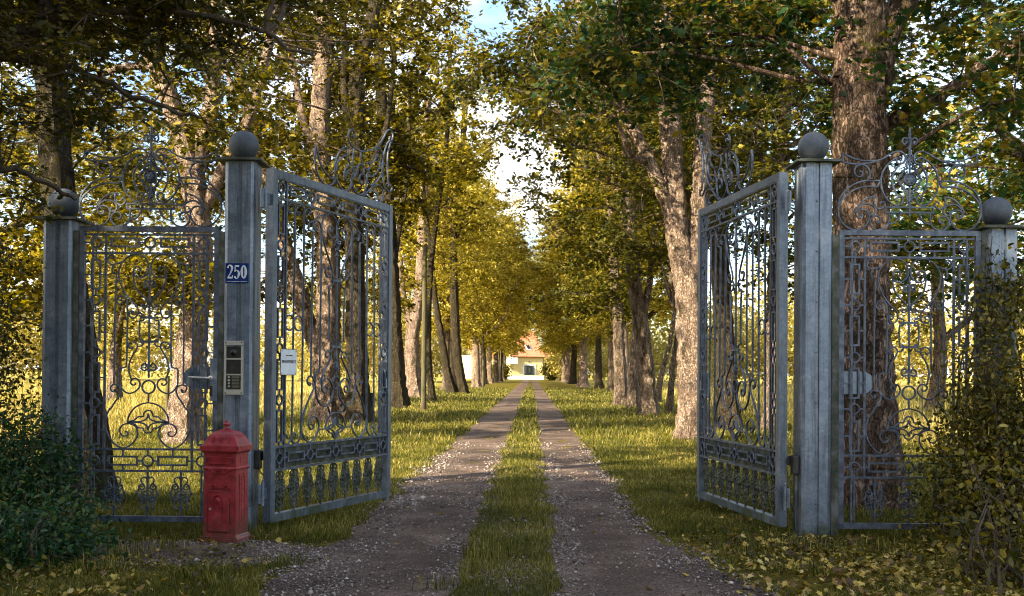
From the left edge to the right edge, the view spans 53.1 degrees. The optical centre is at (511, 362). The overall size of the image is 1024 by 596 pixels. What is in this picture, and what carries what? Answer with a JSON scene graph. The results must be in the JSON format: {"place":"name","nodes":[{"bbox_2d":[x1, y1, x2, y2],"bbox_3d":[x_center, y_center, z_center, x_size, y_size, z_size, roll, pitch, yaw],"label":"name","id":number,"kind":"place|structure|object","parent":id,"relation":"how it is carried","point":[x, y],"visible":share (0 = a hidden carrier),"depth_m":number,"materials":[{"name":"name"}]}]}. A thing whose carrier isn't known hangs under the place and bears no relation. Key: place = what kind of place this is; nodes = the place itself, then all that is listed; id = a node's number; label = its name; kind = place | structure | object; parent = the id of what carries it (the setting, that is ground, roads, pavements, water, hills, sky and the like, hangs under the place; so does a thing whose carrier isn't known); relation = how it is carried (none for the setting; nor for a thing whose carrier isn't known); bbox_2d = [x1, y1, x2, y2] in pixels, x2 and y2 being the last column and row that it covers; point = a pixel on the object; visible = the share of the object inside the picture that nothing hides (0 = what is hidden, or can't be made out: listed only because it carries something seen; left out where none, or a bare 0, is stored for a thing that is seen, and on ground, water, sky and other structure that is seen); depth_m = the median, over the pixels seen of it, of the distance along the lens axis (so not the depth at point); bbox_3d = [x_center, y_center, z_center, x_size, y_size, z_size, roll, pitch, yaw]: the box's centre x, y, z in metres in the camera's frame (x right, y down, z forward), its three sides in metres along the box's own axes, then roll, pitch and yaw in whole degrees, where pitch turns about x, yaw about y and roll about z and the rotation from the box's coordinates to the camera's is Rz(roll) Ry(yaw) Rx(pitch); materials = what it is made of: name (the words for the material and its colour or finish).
{"place":"outdoors","nodes":[
{"label":"outdoors","id":0,"kind":"place"},
{"bbox_2d":[19,386,958,444],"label":"grass","id":1,"kind":"structure","parent":0,"point":[490,397],"depth_m":28.89,"materials":[{"name":"green plant"}]},
{"bbox_2d":[462,331,551,378],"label":"house","id":2,"kind":"structure","parent":0,"point":[530,363],"depth_m":221.95,"materials":[{"name":"yellow paint"}]},
{"bbox_2d":[524,365,534,374],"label":"door","id":3,"kind":"structure","parent":2,"relation":"in","point":[528,369],"depth_m":222.19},
{"bbox_2d":[257,379,764,595],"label":"driveway","id":4,"kind":"structure","parent":0,"point":[552,424],"depth_m":8.45,"materials":[{"name":"grey gravel"}]},
{"bbox_2d":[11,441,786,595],"bbox_3d":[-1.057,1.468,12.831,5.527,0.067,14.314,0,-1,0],"label":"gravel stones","id":5,"kind":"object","parent":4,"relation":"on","point":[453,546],"visible":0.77,"depth_m":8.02,"materials":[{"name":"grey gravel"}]},
{"bbox_2d":[0,370,1023,595],"bbox_3d":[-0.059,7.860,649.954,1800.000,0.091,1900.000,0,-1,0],"label":"ground","id":6,"kind":"structure","parent":0,"point":[514,383],"depth_m":9.43,"materials":[{"name":"green plant"}]},
{"bbox_2d":[0,371,41,451],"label":"wire fence","id":7,"kind":"object","parent":6,"relation":"on","point":[22,402],"visible":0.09,"depth_m":8.95,"materials":[{"name":"metal"}]},
{"bbox_2d":[0,180,48,464],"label":"hedge","id":8,"kind":"object","parent":6,"relation":"on","point":[4,354],"visible":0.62,"depth_m":8.76,"materials":[{"name":"green plant"}]},
{"bbox_2d":[0,387,126,543],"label":"bush","id":9,"kind":"object","parent":6,"relation":"on","point":[14,475],"visible":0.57,"depth_m":8.15,"materials":[{"name":"green plant"}]},
{"bbox_2d":[32,189,94,494],"bbox_3d":[-3.835,-0.003,8.745,0.375,2.963,0.375,0,-1,0],"label":"gate post","id":10,"kind":"object","parent":6,"relation":"on","point":[57,324],"visible":0.61,"depth_m":8.62,"materials":[{"name":"metal"}]},
{"bbox_2d":[0,485,138,576],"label":"creeper","id":11,"kind":"object","parent":6,"relation":"on","point":[19,543],"visible":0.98,"depth_m":7.09,"materials":[{"name":"green plant"}]},
{"bbox_2d":[0,0,178,353],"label":"maple tree","id":12,"kind":"object","parent":6,"relation":"on","point":[26,302],"visible":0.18,"depth_m":22.20,"materials":[{"name":"green plant"}]},
{"bbox_2d":[1,147,224,402],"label":"maple tree","id":13,"kind":"object","parent":6,"relation":"on","point":[119,351],"visible":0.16,"depth_m":39.80,"materials":[{"name":"green plant"}]},
{"bbox_2d":[165,376,169,425],"bbox_3d":[-7.208,0.955,21.418,0.099,1.351,0.087,0,-1,0],"label":"fence stake","id":14,"kind":"object","parent":6,"relation":"on","point":[167,396],"visible":0.51,"depth_m":21.39,"materials":[{"name":"brown wood"}]},
{"bbox_2d":[3,541,333,571],"bbox_3d":[-2.541,1.425,7.645,2.738,0.056,1.365,0,-1,0],"label":"gravel patch","id":15,"kind":"object","parent":6,"relation":"on","point":[166,553],"visible":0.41,"depth_m":7.59,"materials":[{"name":"gravel"}]},
{"bbox_2d":[198,419,252,542],"bbox_3d":[-2.282,0.944,8.191,0.340,0.982,0.276,0,-1,11],"label":"pillar mailbox","id":16,"kind":"object","parent":15,"relation":"on","point":[226,449],"visible":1,"depth_m":8.08,"materials":[{"name":"red paint"}]},
{"bbox_2d":[208,490,228,531],"bbox_3d":[-2.312,1.171,8.067,0.180,0.325,0.030,0,-1,11],"label":"door","id":17,"kind":"structure","parent":16,"relation":"in","point":[218,501],"depth_m":8.07,"materials":[{"name":"red paint"}]},
{"bbox_2d":[0,0,370,276],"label":"hawthorn tree","id":18,"kind":"object","parent":6,"relation":"on","point":[62,21],"visible":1,"depth_m":6.93,"materials":[{"name":"green plant"}]},
{"bbox_2d":[0,0,372,503],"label":"maple tree","id":19,"kind":"object","parent":6,"relation":"on","point":[62,168],"visible":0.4,"depth_m":10.88,"materials":[{"name":"green plant"}]},
{"bbox_2d":[0,265,442,381],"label":"distant wood","id":20,"kind":"object","parent":6,"relation":"on","point":[157,351],"visible":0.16,"depth_m":127.21,"materials":[{"name":"yellow plant"}]},
{"bbox_2d":[2,0,457,444],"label":"maple tree","id":21,"kind":"object","parent":6,"relation":"on","point":[178,415],"visible":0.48,"depth_m":18.81,"materials":[{"name":"green plant"}]},
{"bbox_2d":[216,131,270,532],"bbox_3d":[-2.303,-0.245,8.748,0.375,3.471,0.375,0,-1,0],"label":"gate post","id":22,"kind":"object","parent":6,"relation":"on","point":[244,165],"visible":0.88,"depth_m":8.63,"materials":[{"name":"metal"}]},
{"bbox_2d":[71,124,224,521],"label":"side gate","id":23,"kind":"structure","parent":22,"relation":"attached to","point":[205,377],"depth_m":8.65,"materials":[{"name":"metal"}]},
{"bbox_2d":[224,341,243,394],"bbox_3d":[-2.335,0.043,8.597,0.162,0.452,0.038,0,-1,0],"label":"intercom","id":24,"kind":"object","parent":22,"relation":"attached to","point":[233,370],"depth_m":8.60,"materials":[{"name":"metal"}]},
{"bbox_2d":[225,263,248,282],"bbox_3d":[-2.312,-0.751,8.619,0.198,0.168,0.008,0,-1,0],"label":"house number sign","id":25,"kind":"object","parent":22,"relation":"attached to","point":[236,272],"visible":1,"depth_m":8.62,"materials":[{"name":"blue metal"}]},
{"bbox_2d":[254,450,262,505],"bbox_3d":[-1.977,0.989,9.236,0.093,0.482,1.242,0,-1,17],"label":"gate opener","id":26,"kind":"object","parent":22,"relation":"attached to","point":[258,456],"visible":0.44,"depth_m":8.65,"materials":[{"name":"black plastic"}]},
{"bbox_2d":[257,129,393,522],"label":"drive gate","id":27,"kind":"structure","parent":22,"relation":"attached to","point":[284,456],"depth_m":9.39,"materials":[{"name":"metal"}]},
{"bbox_2d":[280,349,296,374],"bbox_3d":[-1.917,-0.003,8.809,0.011,0.224,0.242,0,-1,22],"label":"notice sign","id":28,"kind":"object","parent":27,"relation":"attached to","point":[288,361],"visible":1,"depth_m":8.80,"materials":[{"name":"white metal"}]},
{"bbox_2d":[163,0,471,423],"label":"maple tree","id":29,"kind":"object","parent":6,"relation":"on","point":[320,97],"visible":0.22,"depth_m":26.27,"materials":[{"name":"green plant"}]},
{"bbox_2d":[241,0,499,425],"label":"maple tree","id":30,"kind":"object","parent":6,"relation":"on","point":[401,156],"visible":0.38,"depth_m":26.86,"materials":[{"name":"green plant"}]},
{"bbox_2d":[369,393,372,416],"bbox_3d":[-3.847,1.266,27.499,0.380,0.900,0.370,0,-1,0],"label":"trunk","id":31,"kind":"object","parent":6,"relation":"on","point":[371,397],"visible":0.17,"depth_m":27.39,"materials":[{"name":"brown plant"}]},
{"bbox_2d":[282,0,503,408],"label":"maple tree","id":32,"kind":"object","parent":6,"relation":"on","point":[400,398],"visible":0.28,"depth_m":40.22,"materials":[{"name":"green plant"}]},
{"bbox_2d":[331,29,504,397],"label":"maple tree","id":33,"kind":"object","parent":6,"relation":"on","point":[412,365],"visible":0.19,"depth_m":54.55,"materials":[{"name":"green plant"}]},
{"bbox_2d":[421,245,426,410],"bbox_3d":[-3.036,-1.073,35.435,0.200,5.950,0.200,0,-1,0],"label":"wooden pole","id":34,"kind":"object","parent":6,"relation":"on","point":[424,338],"visible":0.84,"depth_m":35.37,"materials":[{"name":"brown wood"}]},
{"bbox_2d":[369,134,480,393],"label":"maple tree","id":35,"kind":"object","parent":6,"relation":"on","point":[450,385],"visible":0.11,"depth_m":65.35,"materials":[{"name":"green plant"}]},
{"bbox_2d":[369,30,509,402],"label":"maple tree","id":36,"kind":"object","parent":6,"relation":"on","point":[431,241],"visible":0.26,"depth_m":45.84,"materials":[{"name":"green plant"}]},
{"bbox_2d":[394,156,502,389],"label":"maple tree","id":37,"kind":"object","parent":6,"relation":"on","point":[445,308],"visible":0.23,"depth_m":76.65,"materials":[{"name":"green plant"}]},
{"bbox_2d":[402,86,516,393],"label":"maple tree","id":38,"kind":"object","parent":6,"relation":"on","point":[460,380],"visible":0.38,"depth_m":65.53,"materials":[{"name":"green plant"}]},
{"bbox_2d":[402,170,516,383],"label":"maple tree","id":39,"kind":"object","parent":6,"relation":"on","point":[501,281],"visible":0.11,"depth_m":85.71,"materials":[{"name":"green plant"}]},
{"bbox_2d":[462,347,469,354],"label":"maple tree","id":40,"kind":"object","parent":6,"relation":"on","point":[464,352],"visible":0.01,"depth_m":261.39,"materials":[{"name":"green plant"}]},
{"bbox_2d":[482,319,483,386],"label":"wooden pole","id":41,"kind":"object","parent":6,"relation":"on","point":[483,359],"visible":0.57,"depth_m":89.30,"materials":[{"name":"brown wood"}]},
{"bbox_2d":[433,201,538,385],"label":"maple tree","id":42,"kind":"object","parent":6,"relation":"on","point":[485,340],"visible":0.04,"depth_m":106.58,"materials":[{"name":"green plant"}]},
{"bbox_2d":[437,181,541,386],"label":"maple tree","id":43,"kind":"object","parent":6,"relation":"on","point":[512,292],"visible":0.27,"depth_m":95.36,"materials":[{"name":"green plant"}]},
{"bbox_2d":[436,216,542,383],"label":"maple tree","id":44,"kind":"object","parent":6,"relation":"on","point":[485,362],"visible":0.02,"depth_m":118.65,"materials":[{"name":"green plant"}]},
{"bbox_2d":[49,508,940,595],"bbox_3d":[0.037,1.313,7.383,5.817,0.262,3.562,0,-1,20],"label":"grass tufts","id":45,"kind":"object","parent":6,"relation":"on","point":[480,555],"visible":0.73,"depth_m":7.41,"materials":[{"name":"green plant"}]},
{"bbox_2d":[500,350,500,381],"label":"wooden pole","id":46,"kind":"object","parent":6,"relation":"on","point":[500,365],"visible":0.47,"depth_m":154.51,"materials":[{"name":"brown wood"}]},
{"bbox_2d":[461,250,541,382],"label":"maple tree","id":47,"kind":"object","parent":6,"relation":"on","point":[489,363],"visible":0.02,"depth_m":131.62,"materials":[{"name":"green plant"}]},
{"bbox_2d":[471,244,533,381],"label":"maple tree","id":48,"kind":"object","parent":6,"relation":"on","point":[495,372],"visible":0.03,"depth_m":145.67,"materials":[{"name":"green plant"}]},
{"bbox_2d":[492,361,513,379],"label":"clipped bush","id":49,"kind":"object","parent":6,"relation":"on","point":[506,368],"visible":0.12,"depth_m":189.60,"materials":[{"name":"green plant"}]},
{"bbox_2d":[472,289,539,380],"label":"maple tree","id":50,"kind":"object","parent":6,"relation":"on","point":[519,345],"visible":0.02,"depth_m":161.73,"materials":[{"name":"green plant"}]},
{"bbox_2d":[486,311,532,379],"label":"maple tree","id":51,"kind":"object","parent":6,"relation":"on","point":[526,337],"visible":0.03,"depth_m":179.43,"materials":[{"name":"green plant"}]},
{"bbox_2d":[0,404,1023,595],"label":"fallen leaves","id":52,"kind":"object","parent":6,"relation":"on","point":[837,581],"visible":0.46,"depth_m":7.11,"materials":[{"name":"yellow plant"}]},
{"bbox_2d":[0,530,1023,595],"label":"ground weeds","id":53,"kind":"object","parent":6,"relation":"on","point":[69,564],"visible":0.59,"depth_m":7.02,"materials":[{"name":"green plant"}]},
{"bbox_2d":[492,309,533,379],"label":"maple tree","id":54,"kind":"object","parent":6,"relation":"on","point":[516,354],"visible":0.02,"depth_m":199.65,"materials":[{"name":"green plant"}]},
{"bbox_2d":[509,375,544,378],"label":"terrace wall","id":55,"kind":"structure","parent":6,"relation":"on","point":[525,377],"depth_m":215.83,"materials":[{"name":"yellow paint"}]},
{"bbox_2d":[539,357,557,380],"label":"clipped bush","id":56,"kind":"object","parent":6,"relation":"on","point":[544,370],"visible":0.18,"depth_m":188.83,"materials":[{"name":"green plant"}]},
{"bbox_2d":[342,327,760,380],"bbox_3d":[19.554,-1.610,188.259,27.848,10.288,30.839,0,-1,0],"label":"distant wood","id":57,"kind":"object","parent":6,"relation":"on","point":[555,360],"visible":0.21,"depth_m":179.54,"materials":[{"name":"green plant"}]},
{"bbox_2d":[530,306,577,380],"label":"maple tree","id":58,"kind":"object","parent":6,"relation":"on","point":[559,378],"visible":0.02,"depth_m":180.50,"materials":[{"name":"green plant"}]},
{"bbox_2d":[527,287,594,381],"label":"maple tree","id":59,"kind":"object","parent":6,"relation":"on","point":[557,351],"visible":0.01,"depth_m":161.66,"materials":[{"name":"green plant"}]},
{"bbox_2d":[529,309,594,382],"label":"maple tree","id":60,"kind":"object","parent":6,"relation":"on","point":[567,364],"visible":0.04,"depth_m":144.68,"materials":[{"name":"green plant"}]},
{"bbox_2d":[523,230,607,383],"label":"maple tree","id":61,"kind":"object","parent":6,"relation":"on","point":[573,374],"visible":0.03,"depth_m":128.63,"materials":[{"name":"green plant"}]},
{"bbox_2d":[525,208,607,383],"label":"maple tree","id":62,"kind":"object","parent":6,"relation":"on","point":[537,263],"visible":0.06,"depth_m":114.42,"materials":[{"name":"green plant"}]},
{"bbox_2d":[511,189,644,386],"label":"maple tree","id":63,"kind":"object","parent":6,"relation":"on","point":[583,378],"visible":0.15,"depth_m":101.54,"materials":[{"name":"green plant"}]},
{"bbox_2d":[540,170,628,388],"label":"maple tree","id":64,"kind":"object","parent":6,"relation":"on","point":[598,380],"visible":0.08,"depth_m":89.70,"materials":[{"name":"green plant"}]},
{"bbox_2d":[550,155,658,390],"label":"maple tree","id":65,"kind":"object","parent":6,"relation":"on","point":[609,336],"visible":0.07,"depth_m":77.77,"materials":[{"name":"green plant"}]},
{"bbox_2d":[533,127,691,385],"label":"maple tree","id":66,"kind":"object","parent":6,"relation":"on","point":[626,324],"visible":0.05,"depth_m":63.74,"materials":[{"name":"green plant"}]},
{"bbox_2d":[501,30,725,404],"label":"maple tree","id":67,"kind":"object","parent":6,"relation":"on","point":[614,306],"visible":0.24,"depth_m":43.10,"materials":[{"name":"green plant"}]},
{"bbox_2d":[548,97,708,330],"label":"maple tree","id":68,"kind":"object","parent":6,"relation":"on","point":[663,304],"visible":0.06,"depth_m":55.39,"materials":[{"name":"green plant"}]},
{"bbox_2d":[553,41,722,407],"bbox_3d":[5.090,-5.651,39.026,7.359,15.555,7.186,0,-1,0],"label":"maple tree","id":69,"kind":"object","parent":6,"relation":"on","point":[632,396],"visible":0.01,"depth_m":39.83,"materials":[{"name":"green plant"}]},
{"bbox_2d":[481,1,813,416],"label":"maple tree","id":70,"kind":"object","parent":6,"relation":"on","point":[633,251],"visible":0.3,"depth_m":31.60,"materials":[{"name":"green plant"}]},
{"bbox_2d":[618,151,689,402],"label":"maple tree","id":71,"kind":"object","parent":6,"relation":"on","point":[671,294],"visible":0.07,"depth_m":48.53,"materials":[{"name":"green plant"}]},
{"bbox_2d":[423,0,901,439],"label":"plane tree","id":72,"kind":"object","parent":6,"relation":"on","point":[670,193],"visible":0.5,"depth_m":20.91,"materials":[{"name":"green plant"}]},
{"bbox_2d":[622,102,764,411],"bbox_3d":[6.071,-3.278,34.215,4.958,10.588,4.420,0,-1,0],"label":"maple tree","id":73,"kind":"object","parent":6,"relation":"on","point":[670,398],"visible":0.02,"depth_m":34.74,"materials":[{"name":"green plant"}]},
{"bbox_2d":[610,0,832,430],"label":"maple tree","id":74,"kind":"object","parent":6,"relation":"on","point":[723,411],"visible":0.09,"depth_m":24.78,"materials":[{"name":"green plant"}]},
{"bbox_2d":[516,0,1023,511],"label":"plane tree","id":75,"kind":"object","parent":6,"relation":"on","point":[866,38],"visible":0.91,"depth_m":10.63,"materials":[{"name":"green plant"}]},
{"bbox_2d":[654,0,959,430],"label":"maple tree","id":76,"kind":"object","parent":6,"relation":"on","point":[783,158],"visible":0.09,"depth_m":25.02,"materials":[{"name":"green plant"}]},
{"bbox_2d":[785,132,842,540],"bbox_3d":[2.532,-0.210,8.638,0.375,3.471,0.375,0,-1,0],"label":"gate post","id":77,"kind":"object","parent":6,"relation":"on","point":[811,167],"visible":0.98,"depth_m":8.51,"materials":[{"name":"metal"}]},
{"bbox_2d":[697,134,790,526],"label":"drive gate","id":78,"kind":"structure","parent":77,"relation":"attached to","point":[769,458],"depth_m":9.39,"materials":[{"name":"metal"}]},
{"bbox_2d":[786,455,798,511],"bbox_3d":[2.303,1.020,9.121,0.092,0.482,1.237,0,-1,-4],"label":"gate opener","id":79,"kind":"object","parent":77,"relation":"attached to","point":[792,461],"visible":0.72,"depth_m":8.52,"materials":[{"name":"black plastic"}]},
{"bbox_2d":[831,127,985,534],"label":"side gate","id":80,"kind":"structure","parent":77,"relation":"attached to","point":[851,382],"depth_m":8.55,"materials":[{"name":"metal"}]},
{"bbox_2d":[605,258,1023,386],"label":"distant wood","id":81,"kind":"object","parent":6,"relation":"on","point":[915,357],"visible":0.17,"depth_m":121.81,"materials":[{"name":"yellow plant"}]},
{"bbox_2d":[919,379,922,422],"bbox_3d":[9.927,1.093,24.892,0.099,1.401,0.087,0,-1,0],"label":"fence stake","id":82,"kind":"object","parent":6,"relation":"on","point":[921,402],"visible":0.62,"depth_m":24.86,"materials":[{"name":"brown wood"}]},
{"bbox_2d":[824,87,1023,413],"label":"maple tree","id":83,"kind":"object","parent":6,"relation":"on","point":[937,320],"visible":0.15,"depth_m":33.85,"materials":[{"name":"green plant"}]},
{"bbox_2d":[825,0,1023,354],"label":"maple tree","id":84,"kind":"object","parent":6,"relation":"on","point":[1011,191],"visible":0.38,"depth_m":15.61,"materials":[{"name":"green plant"}]},
{"bbox_2d":[878,272,1023,559],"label":"bramble bush","id":85,"kind":"object","parent":6,"relation":"on","point":[994,396],"visible":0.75,"depth_m":8.01,"materials":[{"name":"green plant"}]},
{"bbox_2d":[914,417,1023,595],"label":"bramble bush","id":86,"kind":"object","parent":6,"relation":"on","point":[997,552],"visible":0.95,"depth_m":6.80,"materials":[{"name":"green plant"}]},
{"bbox_2d":[952,229,1023,547],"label":"bramble bush","id":87,"kind":"object","parent":6,"relation":"on","point":[1004,265],"visible":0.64,"depth_m":8.32,"materials":[{"name":"green plant"}]},
{"bbox_2d":[969,197,1023,532],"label":"gate post","id":88,"kind":"object","parent":6,"relation":"on","point":[997,213],"visible":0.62,"depth_m":8.52,"materials":[{"name":"metal"}]},
{"bbox_2d":[0,377,1023,453],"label":"meadow grass","id":89,"kind":"structure","parent":0,"point":[139,396],"depth_m":37.32,"materials":[{"name":"green plant"}]},
{"bbox_2d":[0,0,1023,376],"label":"sky","id":90,"kind":"structure","parent":0,"point":[491,17],"materials":[{"name":"white"}]}
]}

